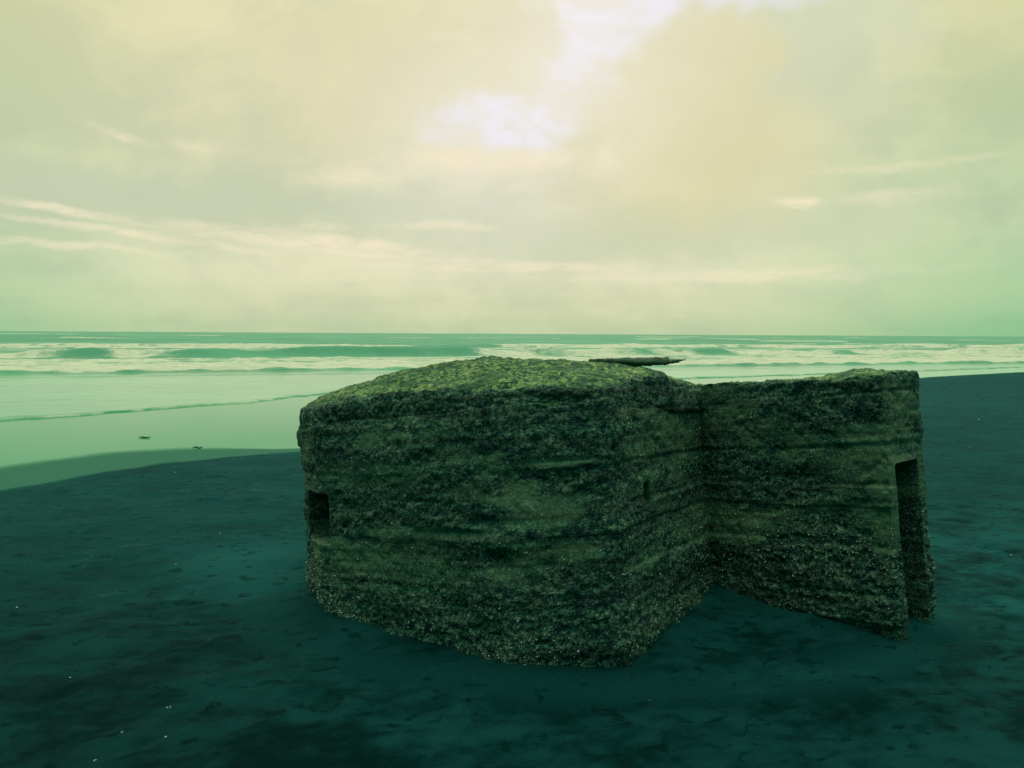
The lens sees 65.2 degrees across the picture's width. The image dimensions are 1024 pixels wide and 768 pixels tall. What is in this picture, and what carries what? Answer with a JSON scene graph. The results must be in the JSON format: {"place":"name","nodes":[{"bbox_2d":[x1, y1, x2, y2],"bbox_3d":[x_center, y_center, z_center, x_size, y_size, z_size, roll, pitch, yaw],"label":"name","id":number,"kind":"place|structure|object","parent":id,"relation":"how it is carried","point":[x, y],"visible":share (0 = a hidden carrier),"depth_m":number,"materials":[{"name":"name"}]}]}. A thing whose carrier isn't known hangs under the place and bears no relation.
{"place":"outdoors","nodes":[
{"label":"outdoors","id":0,"kind":"place"},
{"bbox_2d":[0,367,1023,767],"bbox_3d":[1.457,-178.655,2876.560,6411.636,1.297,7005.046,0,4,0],"label":"sand","id":1,"kind":"structure","parent":0,"point":[138,591],"depth_m":4.28,"materials":[{"name":"sand"}]},
{"bbox_2d":[296,355,937,667],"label":"concrete pillbox","id":2,"kind":"structure","parent":1,"relation":"on","point":[536,511],"depth_m":4.53,"materials":[{"name":"grey concrete"}]},
{"bbox_2d":[589,357,685,366],"bbox_3d":[0.766,-0.137,4.913,0.589,0.064,0.066,1,4,10],"label":"driftwood log","id":3,"kind":"object","parent":2,"relation":"on","point":[642,361],"visible":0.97,"depth_m":4.89,"materials":[{"name":"brown wood"}]},
{"bbox_2d":[0,331,1023,420],"bbox_3d":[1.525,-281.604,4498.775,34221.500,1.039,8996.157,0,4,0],"label":"sea","id":4,"kind":"structure","parent":0,"point":[48,374],"depth_m":52.54,"materials":[{"name":"liquid"}]},
{"bbox_2d":[0,0,1023,336],"label":"sky","id":5,"kind":"structure","parent":0,"point":[639,167],"materials":[{"name":"white"}]}
]}

